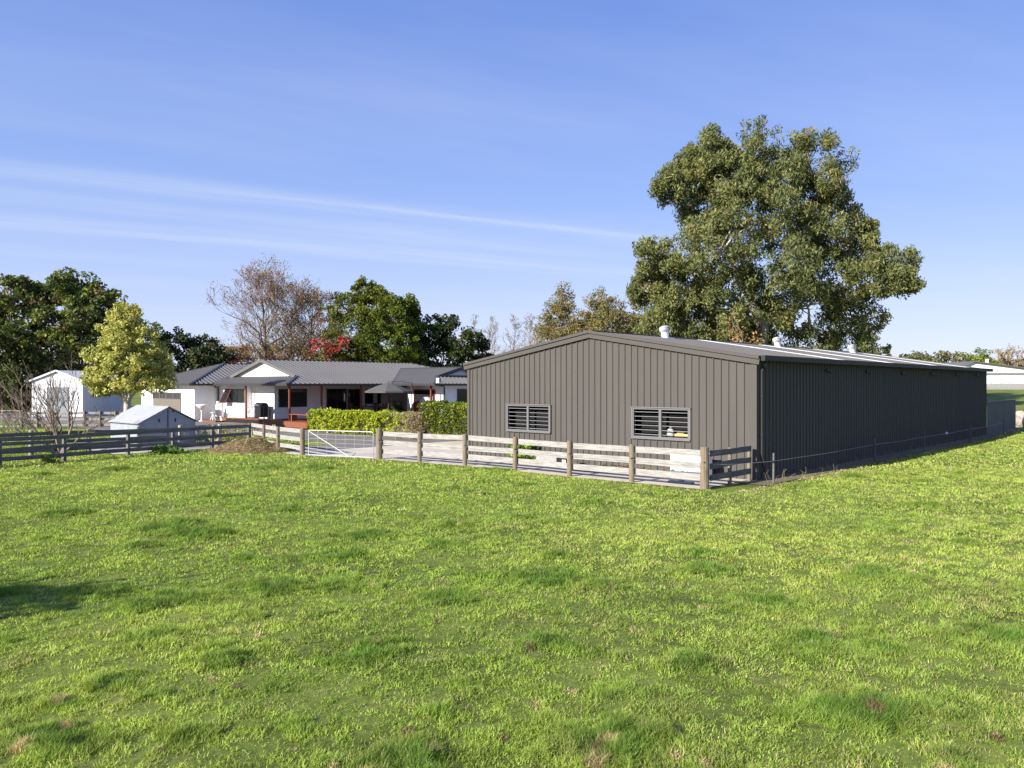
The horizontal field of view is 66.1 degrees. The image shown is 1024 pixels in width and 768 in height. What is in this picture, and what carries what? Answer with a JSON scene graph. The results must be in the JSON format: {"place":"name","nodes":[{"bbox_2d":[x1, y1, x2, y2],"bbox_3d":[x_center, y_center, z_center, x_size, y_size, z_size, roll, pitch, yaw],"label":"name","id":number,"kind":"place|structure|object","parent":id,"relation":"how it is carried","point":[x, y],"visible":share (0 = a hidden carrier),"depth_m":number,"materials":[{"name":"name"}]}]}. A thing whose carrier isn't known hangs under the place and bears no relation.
{"place":"outdoors","nodes":[
{"label":"outdoors","id":0,"kind":"place"},
{"bbox_2d":[216,401,220,416],"bbox_3d":[-21.293,1.805,57.018,0.340,1.100,0.340,0,0,43],"label":"gas bottle","id":1,"kind":"object","parent":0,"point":[218,406],"visible":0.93,"depth_m":56.88,"materials":[{"name":"white metal"}]},
{"bbox_2d":[205,439,325,452],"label":"concrete path","id":2,"kind":"structure","parent":0,"point":[306,449],"depth_m":35.23,"materials":[{"name":"grey concrete"}]},
{"bbox_2d":[305,421,462,434],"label":"paving","id":3,"kind":"structure","parent":0,"point":[383,427],"depth_m":50.77,"materials":[{"name":"concrete"}]},
{"bbox_2d":[419,396,433,417],"bbox_3d":[-5.927,1.610,54.660,1.282,1.500,0.930,0,0,43],"label":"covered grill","id":4,"kind":"object","parent":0,"point":[423,399],"visible":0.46,"depth_m":54.35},
{"bbox_2d":[0,385,1023,767],"bbox_3d":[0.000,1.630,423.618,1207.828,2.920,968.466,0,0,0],"label":"paddock ground","id":5,"kind":"structure","parent":0,"point":[314,699],"depth_m":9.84,"materials":[{"name":"green plant"}]},
{"bbox_2d":[0,408,21,446],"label":"bare shrub","id":6,"kind":"object","parent":5,"relation":"on","point":[8,418],"visible":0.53,"depth_m":36.10,"materials":[{"name":"brown plant"}]},
{"bbox_2d":[0,273,55,396],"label":"broadleaf tree","id":7,"kind":"object","parent":5,"relation":"on","point":[21,288],"visible":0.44,"depth_m":77.78,"materials":[{"name":"green plant"}]},
{"bbox_2d":[0,341,78,412],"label":"broadleaf shrub","id":8,"kind":"object","parent":5,"relation":"on","point":[48,363],"visible":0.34,"depth_m":72.06,"materials":[{"name":"green plant"}]},
{"bbox_2d":[40,454,63,462],"bbox_3d":[-17.603,2.867,30.018,0.863,0.464,1.083,0,0,-19],"label":"leafy weed","id":9,"kind":"object","parent":5,"relation":"on","point":[50,459],"visible":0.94,"depth_m":29.83,"materials":[{"name":"green plant"}]},
{"bbox_2d":[0,355,123,453],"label":"bare shrub","id":10,"kind":"object","parent":5,"relation":"on","point":[54,429],"visible":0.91,"depth_m":33.31,"materials":[{"name":"grey plant"}]},
{"bbox_2d":[18,266,130,377],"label":"broadleaf tree","id":11,"kind":"object","parent":5,"relation":"on","point":[74,297],"visible":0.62,"depth_m":78.19,"materials":[{"name":"green plant"}]},
{"bbox_2d":[0,424,221,454],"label":"post and rail fence","id":12,"kind":"object","parent":5,"relation":"on","point":[86,448],"visible":0.62,"depth_m":34.52,"materials":[{"name":"black wood"}]},
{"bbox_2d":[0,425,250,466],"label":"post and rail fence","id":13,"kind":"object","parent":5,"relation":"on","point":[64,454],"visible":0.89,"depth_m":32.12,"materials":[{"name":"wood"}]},
{"bbox_2d":[78,301,178,411],"bbox_3d":[-22.277,-1.002,45.765,5.458,7.799,4.085,0,0,-23],"label":"variegated tree","id":14,"kind":"object","parent":5,"relation":"on","point":[127,346],"visible":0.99,"depth_m":45.40,"materials":[{"name":"yellow plant"}]},
{"bbox_2d":[82,441,217,453],"bbox_3d":[-17.265,2.906,37.579,6.500,0.132,5.751,0,0,43],"label":"concrete pad","id":15,"kind":"object","parent":5,"relation":"on","point":[198,447],"visible":0.13,"depth_m":35.94,"materials":[{"name":"grey concrete"}]},
{"bbox_2d":[107,405,198,443],"bbox_3d":[-17.980,2.060,39.391,3.740,1.996,3.097,0,0,43],"label":"field hut","id":16,"kind":"object","parent":5,"relation":"on","point":[147,416],"visible":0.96,"depth_m":38.37,"materials":[{"name":"metal"}]},
{"bbox_2d":[0,412,309,433],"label":"gravel yard","id":17,"kind":"structure","parent":5,"relation":"on","point":[202,423],"depth_m":52.81,"materials":[{"name":"grey gravel"}]},
{"bbox_2d":[0,318,47,413],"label":"broadleaf shrub","id":18,"kind":"object","parent":17,"relation":"on","point":[7,338],"visible":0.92,"depth_m":69.72,"materials":[{"name":"green plant"}]},
{"bbox_2d":[20,410,120,427],"bbox_3d":[-26.265,2.186,48.338,7.496,1.171,0.206,0,0,-5],"label":"post and rail fence","id":19,"kind":"object","parent":17,"relation":"on","point":[84,413],"visible":0.38,"depth_m":48.31,"materials":[{"name":"grey wood"}]},
{"bbox_2d":[28,370,130,416],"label":"garden shed","id":20,"kind":"structure","parent":17,"relation":"on","point":[88,400],"depth_m":64.39,"materials":[{"name":"white metal"}]},
{"bbox_2d":[47,387,67,416],"bbox_3d":[-37.065,1.451,64.213,1.850,2.398,0.037,0,0,7],"label":"roller door","id":21,"kind":"structure","parent":20,"relation":"in","point":[63,409],"depth_m":64.16,"materials":[{"name":"white metal"}]},
{"bbox_2d":[91,390,110,397],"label":"window","id":22,"kind":"structure","parent":20,"relation":"in","point":[92,396],"depth_m":66.00,"materials":[{"name":"white metal"}]},
{"bbox_2d":[195,404,207,420],"bbox_3d":[-22.070,2.055,55.965,1.064,1.209,0.756,0,0,43],"label":"garden basin","id":23,"kind":"object","parent":17,"relation":"on","point":[201,407],"visible":0.99,"depth_m":55.79,"materials":[{"name":"white stone"}]},
{"bbox_2d":[147,444,183,454],"bbox_3d":[-14.845,2.883,33.831,1.735,0.580,1.217,0,0,16],"label":"leafy weed","id":24,"kind":"object","parent":5,"relation":"on","point":[161,450],"visible":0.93,"depth_m":33.69,"materials":[{"name":"green plant"}]},
{"bbox_2d":[136,326,233,375],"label":"broadleaf tree","id":25,"kind":"object","parent":5,"relation":"on","point":[194,357],"visible":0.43,"depth_m":83.42,"materials":[{"name":"green plant"}]},
{"bbox_2d":[198,336,239,364],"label":"broadleaf tree","id":26,"kind":"object","parent":5,"relation":"on","point":[216,342],"visible":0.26,"depth_m":85.92,"materials":[{"name":"green plant"}]},
{"bbox_2d":[182,424,292,442],"bbox_3d":[-14.428,2.572,39.629,6.851,1.072,3.456,0,0,0],"label":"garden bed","id":27,"kind":"object","parent":5,"relation":"on","point":[224,431],"visible":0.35,"depth_m":39.45,"materials":[{"name":"brown soil"}]},
{"bbox_2d":[204,436,295,453],"bbox_3d":[-11.600,2.732,34.900,4.600,0.839,2.990,0,0,0],"label":"soil heap","id":28,"kind":"object","parent":5,"relation":"on","point":[258,445],"visible":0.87,"depth_m":34.22,"materials":[{"name":"brown soil"}]},
{"bbox_2d":[227,355,283,363],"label":"crimson shrub","id":29,"kind":"object","parent":5,"relation":"on","point":[268,358],"visible":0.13,"depth_m":81.98,"materials":[{"name":"red plant"}]},
{"bbox_2d":[205,253,321,363],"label":"autumn tree","id":30,"kind":"object","parent":5,"relation":"on","point":[258,280],"visible":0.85,"depth_m":90.93,"materials":[{"name":"brown plant"}]},
{"bbox_2d":[210,339,316,365],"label":"brown hedgerow","id":31,"kind":"object","parent":5,"relation":"on","point":[247,351],"visible":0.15,"depth_m":103.87,"materials":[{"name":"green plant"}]},
{"bbox_2d":[248,423,304,455],"bbox_3d":[-10.748,2.470,35.393,0.306,1.264,6.795,0,0,-37],"label":"post and rail fence","id":32,"kind":"object","parent":5,"relation":"on","point":[301,439],"visible":0.88,"depth_m":34.39,"materials":[{"name":"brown wood"}]},
{"bbox_2d":[237,274,329,363],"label":"autumn tree","id":33,"kind":"object","parent":5,"relation":"on","point":[302,302],"visible":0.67,"depth_m":91.73,"materials":[{"name":"plant"}]},
{"bbox_2d":[141,359,466,427],"bbox_3d":[-13.309,0.546,62.337,24.678,4.648,22.878,0,0,43],"label":"bungalow","id":34,"kind":"object","parent":5,"relation":"on","point":[283,389],"visible":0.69,"depth_m":56.20,"materials":[{"name":"white paint"}]},
{"bbox_2d":[153,392,180,411],"bbox_3d":[-26.036,1.645,59.333,4.880,2.050,0.070,0,0,43],"label":"garage door","id":35,"kind":"structure","parent":34,"relation":"in","point":[172,399],"depth_m":58.99,"materials":[{"name":"paint"}]},
{"bbox_2d":[219,407,223,416],"bbox_3d":[-20.928,1.995,56.677,0.340,0.720,0.340,0,0,43],"label":"gas bottle","id":36,"kind":"object","parent":34,"relation":"on","point":[221,411],"visible":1,"depth_m":56.54,"materials":[{"name":"white metal"}]},
{"bbox_2d":[226,389,244,402],"bbox_3d":[-19.681,0.840,55.891,2.700,0.960,0.052,0,0,43],"label":"window","id":37,"kind":"structure","parent":34,"relation":"in","point":[236,395],"depth_m":55.63,"materials":[{"name":"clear glass"}]},
{"bbox_2d":[248,408,256,417],"bbox_3d":[-17.973,2.025,54.567,0.800,0.660,0.340,0,0,43],"label":"heat pump unit","id":38,"kind":"object","parent":34,"relation":"on","point":[249,412],"visible":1,"depth_m":54.45,"materials":[{"name":"white metal"}]},
{"bbox_2d":[252,402,269,418],"bbox_3d":[-16.911,1.800,52.994,1.700,1.110,0.693,0,0,43],"label":"barbecue","id":39,"kind":"object","parent":34,"relation":"on","point":[261,409],"visible":1,"depth_m":52.78,"materials":[{"name":"black metal"}]},
{"bbox_2d":[278,389,306,406],"bbox_3d":[-15.048,0.960,54.073,0.052,1.240,2.180,0,0,43],"label":"window","id":40,"kind":"structure","parent":34,"relation":"in","point":[298,396],"depth_m":54.12,"materials":[{"name":"black glass"}]},
{"bbox_2d":[289,414,311,420],"bbox_3d":[-13.257,2.132,49.728,2.300,0.445,0.470,0,0,43],"label":"deck bench","id":41,"kind":"object","parent":34,"relation":"on","point":[293,417],"visible":0.69,"depth_m":50.22,"materials":[{"name":"brown wood"}]},
{"bbox_2d":[326,389,346,415],"bbox_3d":[-12.620,1.345,56.661,0.067,2.010,1.690,0,0,43],"label":"door","id":42,"kind":"structure","parent":34,"relation":"in","point":[335,398],"depth_m":56.67,"materials":[{"name":"black glass"}]},
{"bbox_2d":[348,389,359,409],"bbox_3d":[-11.600,1.330,57.768,0.052,1.900,1.080,0,0,43],"label":"window","id":43,"kind":"structure","parent":34,"relation":"in","point":[353,394],"depth_m":57.82,"materials":[{"name":"black glass"}]},
{"bbox_2d":[354,406,381,409],"bbox_3d":[-10.436,1.982,57.152,0.895,0.745,1.900,0,0,43],"label":"deck table","id":44,"kind":"object","parent":34,"relation":"on","point":[366,406],"visible":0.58,"depth_m":56.69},
{"bbox_2d":[365,390,380,403],"bbox_3d":[-10.430,0.950,59.030,0.052,1.060,1.450,0,0,43],"label":"window","id":45,"kind":"structure","parent":34,"relation":"in","point":[370,398],"depth_m":58.97,"materials":[{"name":"black glass"}]},
{"bbox_2d":[369,403,378,411],"bbox_3d":[-9.873,1.865,56.491,0.470,0.980,0.530,0,0,43],"label":"deck chair","id":46,"kind":"object","parent":34,"relation":"on","point":[375,407],"visible":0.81,"depth_m":56.34,"materials":[{"name":"black"}]},
{"bbox_2d":[379,403,387,414],"bbox_3d":[-9.328,1.865,57.076,0.470,0.980,0.530,0,0,43],"label":"deck chair","id":47,"kind":"object","parent":34,"relation":"on","point":[383,407],"visible":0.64,"depth_m":56.88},
{"bbox_2d":[365,381,411,411],"bbox_3d":[-8.444,1.072,53.793,2.993,2.566,2.993,0,0,20],"label":"cantilever umbrella","id":48,"kind":"object","parent":34,"relation":"on","point":[388,387],"visible":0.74,"depth_m":52.98,"materials":[{"name":"grey fabric"}]},
{"bbox_2d":[390,400,404,412],"bbox_3d":[-8.024,1.698,55.233,1.075,1.314,1.117,0,0,-15],"label":"potted plant","id":49,"kind":"object","parent":34,"relation":"on","point":[398,407],"visible":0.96,"depth_m":55.21,"materials":[{"name":"green plant"}]},
{"bbox_2d":[413,389,434,414],"bbox_3d":[-6.199,1.370,55.619,2.300,1.980,0.067,0,0,43],"label":"door","id":50,"kind":"structure","parent":34,"relation":"in","point":[418,394],"depth_m":55.99,"materials":[{"name":"wood"}]},
{"bbox_2d":[436,378,442,383],"bbox_3d":[-4.891,-0.210,53.044,0.280,0.380,0.350,0,0,43],"label":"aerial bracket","id":51,"kind":"object","parent":34,"relation":"attached to","point":[438,380],"visible":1,"depth_m":52.98,"materials":[{"name":"white metal"}]},
{"bbox_2d":[457,389,466,401],"bbox_3d":[-2.954,1.200,56.198,0.052,1.700,2.600,0,0,43],"label":"window","id":52,"kind":"structure","parent":34,"relation":"in","point":[461,393],"depth_m":55.56,"materials":[{"name":"black glass"}]},
{"bbox_2d":[264,275,353,360],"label":"autumn tree","id":53,"kind":"object","parent":5,"relation":"on","point":[312,305],"visible":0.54,"depth_m":92.83,"materials":[{"name":"brown plant"}]},
{"bbox_2d":[302,334,355,361],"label":"red shrub","id":54,"kind":"object","parent":5,"relation":"on","point":[341,341],"visible":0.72,"depth_m":79.94,"materials":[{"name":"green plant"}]},
{"bbox_2d":[313,308,344,343],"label":"rusty shrub","id":55,"kind":"object","parent":5,"relation":"on","point":[324,320],"visible":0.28,"depth_m":85.24,"materials":[{"name":"plant"}]},
{"bbox_2d":[306,407,418,436],"bbox_3d":[-8.834,2.238,46.099,7.897,1.725,1.534,0,0,29],"label":"clipped hedge","id":56,"kind":"object","parent":5,"relation":"on","point":[334,416],"visible":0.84,"depth_m":45.96,"materials":[{"name":"green plant"}]},
{"bbox_2d":[268,430,459,450],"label":"asphalt drive","id":57,"kind":"structure","parent":5,"relation":"on","point":[360,440],"depth_m":42.19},
{"bbox_2d":[314,274,414,361],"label":"evergreen tree","id":58,"kind":"object","parent":5,"relation":"on","point":[371,293],"visible":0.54,"depth_m":82.43,"materials":[{"name":"green plant"}]},
{"bbox_2d":[359,292,434,365],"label":"evergreen tree","id":59,"kind":"object","parent":5,"relation":"on","point":[407,311],"visible":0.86,"depth_m":79.89,"materials":[{"name":"green plant"}]},
{"bbox_2d":[385,411,433,439],"bbox_3d":[-5.544,2.305,43.199,2.971,1.675,4.129,0,0,0],"label":"dry shrub","id":60,"kind":"object","parent":5,"relation":"on","point":[416,427],"visible":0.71,"depth_m":42.86,"materials":[{"name":"brown plant"}]},
{"bbox_2d":[416,398,466,440],"bbox_3d":[-1.662,1.946,41.300,8.656,2.400,1.923,0,0,40],"label":"clipped hedge","id":61,"kind":"object","parent":5,"relation":"on","point":[457,411],"visible":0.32,"depth_m":42.29,"materials":[{"name":"green plant"}]},
{"bbox_2d":[408,313,477,367],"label":"evergreen tree","id":62,"kind":"object","parent":5,"relation":"on","point":[447,342],"visible":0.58,"depth_m":82.70,"materials":[{"name":"green plant"}]},
{"bbox_2d":[456,314,484,357],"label":"bare sapling","id":63,"kind":"object","parent":5,"relation":"on","point":[473,323],"visible":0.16,"depth_m":117.92,"materials":[{"name":"grey plant"}]},
{"bbox_2d":[456,330,494,362],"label":"evergreen tree","id":64,"kind":"object","parent":5,"relation":"on","point":[483,342],"visible":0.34,"depth_m":83.31,"materials":[{"name":"green plant"}]},
{"bbox_2d":[483,316,509,353],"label":"bare sapling","id":65,"kind":"object","parent":5,"relation":"on","point":[490,333],"visible":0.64,"depth_m":121.71,"materials":[{"name":"grey plant"}]},
{"bbox_2d":[499,313,528,352],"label":"bare sapling","id":66,"kind":"object","parent":5,"relation":"on","point":[514,340],"visible":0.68,"depth_m":124.58,"materials":[{"name":"grey plant"}]},
{"bbox_2d":[286,441,746,488],"bbox_3d":[10.053,2.940,41.227,18.900,0.086,37.966,0,0,43],"label":"concrete apron","id":67,"kind":"object","parent":5,"relation":"on","point":[368,452],"visible":0.06,"depth_m":28.78,"materials":[{"name":"grey concrete"}]},
{"bbox_2d":[308,430,373,457],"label":"pipe gate","id":68,"kind":"structure","parent":67,"relation":"on","point":[354,452],"depth_m":32.00,"materials":[{"name":"white metal"}]},
{"bbox_2d":[505,444,536,459],"bbox_3d":[0.458,2.640,30.186,1.412,1.040,2.097,0,0,-9],"label":"leafy weed","id":69,"kind":"object","parent":67,"relation":"on","point":[528,447],"visible":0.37,"depth_m":29.80,"materials":[{"name":"green plant"}]},
{"bbox_2d":[526,455,561,461],"bbox_3d":[1.223,2.820,29.476,1.500,0.300,0.440,0,0,43],"label":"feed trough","id":70,"kind":"object","parent":67,"relation":"on","point":[554,459],"visible":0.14,"depth_m":29.09,"materials":[{"name":"white plastic"}]},
{"bbox_2d":[601,463,669,470],"bbox_3d":[4.291,2.889,25.920,3.209,0.592,0.898,0,0,43],"label":"brush pile","id":71,"kind":"object","parent":67,"relation":"on","point":[621,465],"visible":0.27,"depth_m":26.14,"materials":[{"name":"brown plant"}]},
{"bbox_2d":[668,479,694,483],"bbox_3d":[5.074,2.925,23.634,0.800,0.110,0.200,0,0,43],"label":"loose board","id":72,"kind":"object","parent":67,"relation":"on","point":[681,481],"visible":1,"depth_m":23.58,"materials":[{"name":"grey wood"}]},
{"bbox_2d":[670,453,711,476],"bbox_3d":[5.689,2.590,25.028,1.150,0.780,0.620,0,0,43],"label":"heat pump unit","id":73,"kind":"object","parent":67,"relation":"on","point":[686,459],"visible":0.38,"depth_m":24.81,"materials":[{"name":"white metal"}]},
{"bbox_2d":[463,326,992,479],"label":"farm shed","id":74,"kind":"structure","parent":67,"relation":"on","point":[765,402],"depth_m":28.78,"materials":[{"name":"paint"}]},
{"bbox_2d":[506,404,550,433],"bbox_3d":[0.742,1.335,30.925,2.860,1.650,0.455,0,0,43],"label":"window","id":75,"kind":"structure","parent":74,"relation":"in","point":[532,418],"depth_m":31.02,"materials":[{"name":"paint"}]},
{"bbox_2d":[630,406,690,440],"bbox_3d":[5.147,1.335,26.822,2.860,1.650,0.455,0,0,43],"label":"window","id":76,"kind":"structure","parent":74,"relation":"in","point":[654,423],"depth_m":26.95,"materials":[{"name":"paint"}]},
{"bbox_2d":[667,427,673,436],"bbox_3d":[5.382,1.623,26.722,0.286,0.330,0.182,0,0,43],"label":"jug","id":77,"kind":"object","parent":74,"relation":"in","point":[670,432],"visible":0.81,"depth_m":26.65,"materials":[{"name":"white plastic"}]},
{"bbox_2d":[675,432,687,437],"bbox_3d":[5.712,1.703,26.387,0.520,0.170,0.140,0,0,43],"label":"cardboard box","id":78,"kind":"object","parent":74,"relation":"on","point":[683,434],"visible":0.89,"depth_m":26.33,"materials":[{"name":"yellow cardboard"}]},
{"bbox_2d":[23,353,1023,385],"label":"woods","id":79,"kind":"object","parent":5,"relation":"on","point":[900,355],"visible":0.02,"depth_m":229.09,"materials":[{"name":"green plant"}]},
{"bbox_2d":[522,313,538,345],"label":"bare sapling","id":80,"kind":"object","parent":5,"relation":"on","point":[530,327],"visible":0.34,"depth_m":115.66,"materials":[{"name":"grey plant"}]},
{"bbox_2d":[526,324,546,344],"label":"bare sapling","id":81,"kind":"object","parent":5,"relation":"on","point":[537,337],"visible":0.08,"depth_m":108.23,"materials":[{"name":"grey plant"}]},
{"bbox_2d":[376,429,708,489],"bbox_3d":[0.201,2.443,26.963,14.223,1.316,0.585,0,0,40],"label":"post and rail fence","id":82,"kind":"object","parent":5,"relation":"on","point":[702,465],"visible":0.92,"depth_m":25.86,"materials":[{"name":"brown wood"}]},
{"bbox_2d":[531,281,590,342],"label":"golden tree","id":83,"kind":"object","parent":5,"relation":"on","point":[560,308],"visible":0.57,"depth_m":97.01,"materials":[{"name":"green plant"}]},
{"bbox_2d":[556,285,650,338],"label":"golden tree","id":84,"kind":"object","parent":5,"relation":"on","point":[599,322],"visible":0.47,"depth_m":94.97,"materials":[{"name":"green plant"}]},
{"bbox_2d":[613,306,657,334],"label":"golden tree","id":85,"kind":"object","parent":5,"relation":"on","point":[641,315],"visible":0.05,"depth_m":96.69,"materials":[{"name":"plant"}]},
{"bbox_2d":[393,419,1003,483],"bbox_3d":[14.092,2.558,32.816,36.976,1.086,12.451,0,0,-23],"label":"wire fence","id":86,"kind":"object","parent":5,"relation":"on","point":[773,472],"visible":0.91,"depth_m":27.11,"materials":[{"name":"grey metal"}]},
{"bbox_2d":[710,446,750,484],"bbox_3d":[6.472,2.492,23.360,0.142,1.216,2.511,0,0,44],"label":"post and rail fence","id":87,"kind":"object","parent":5,"relation":"on","point":[730,462],"visible":0.93,"depth_m":23.32,"materials":[{"name":"black wood"}]},
{"bbox_2d":[725,309,765,343],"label":"rusty tree","id":88,"kind":"object","parent":5,"relation":"on","point":[740,335],"visible":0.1,"depth_m":67.63,"materials":[{"name":"brown plant"}]},
{"bbox_2d":[625,114,926,354],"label":"gum tree","id":89,"kind":"object","parent":5,"relation":"on","point":[711,165],"visible":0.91,"depth_m":75.81,"materials":[{"name":"green plant"}]},
{"bbox_2d":[737,428,1023,484],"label":"dirt strip","id":90,"kind":"object","parent":5,"relation":"on","point":[788,477],"visible":0.67,"depth_m":29.86,"materials":[{"name":"brown soil"}]},
{"bbox_2d":[754,430,1000,480],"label":"dry grass","id":91,"kind":"structure","parent":90,"relation":"on","point":[884,454],"depth_m":32.04,"materials":[{"name":"plant"}]},
{"bbox_2d":[880,343,891,355],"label":"dark sapling","id":92,"kind":"object","parent":5,"relation":"on","point":[887,348],"visible":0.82,"depth_m":149.76,"materials":[{"name":"green plant"}]},
{"bbox_2d":[901,350,949,362],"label":"tree","id":93,"kind":"object","parent":5,"relation":"on","point":[921,356],"visible":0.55,"depth_m":188.90,"materials":[{"name":"green plant"}]},
{"bbox_2d":[933,350,970,362],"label":"tree","id":94,"kind":"object","parent":5,"relation":"on","point":[944,354],"visible":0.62,"depth_m":185.54,"materials":[{"name":"green plant"}]},
{"bbox_2d":[957,347,1002,363],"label":"tree","id":95,"kind":"object","parent":5,"relation":"on","point":[979,358],"visible":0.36,"depth_m":166.48,"materials":[{"name":"green plant"}]},
{"bbox_2d":[946,359,1023,386],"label":"house","id":96,"kind":"structure","parent":5,"relation":"on","point":[1002,373],"depth_m":139.99,"materials":[{"name":"white paint"}]},
{"bbox_2d":[999,375,1008,381],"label":"window","id":97,"kind":"structure","parent":96,"relation":"in","point":[1002,378],"depth_m":139.93,"materials":[{"name":"white glass"}]},
{"bbox_2d":[1011,375,1021,381],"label":"window","id":98,"kind":"structure","parent":96,"relation":"in","point":[1014,378],"depth_m":139.93,"materials":[{"name":"white glass"}]},
{"bbox_2d":[987,399,1015,433],"bbox_3d":[30.425,1.994,48.987,0.201,2.013,7.385,0,0,44],"label":"paling fence","id":99,"kind":"object","parent":5,"relation":"on","point":[998,411],"visible":0.88,"depth_m":48.56,"materials":[{"name":"grey wood"}]},
{"bbox_2d":[987,383,1022,389],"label":"paling fence","id":100,"kind":"object","parent":5,"relation":"on","point":[1008,386],"visible":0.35,"depth_m":128.00,"materials":[{"name":"white wood"}]},
{"bbox_2d":[989,343,1023,365],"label":"bare tree","id":101,"kind":"object","parent":5,"relation":"on","point":[1007,360],"visible":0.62,"depth_m":173.85,"materials":[{"name":"brown plant"}]},
{"bbox_2d":[1016,410,1023,426],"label":"boulder","id":102,"kind":"object","parent":5,"relation":"on","point":[1019,418],"visible":0.27,"depth_m":52.86,"materials":[{"name":"beige stone"}]},
{"bbox_2d":[0,0,1023,381],"label":"sky","id":103,"kind":"structure","parent":0,"point":[466,158],"materials":[{"name":"blue"}]}
]}

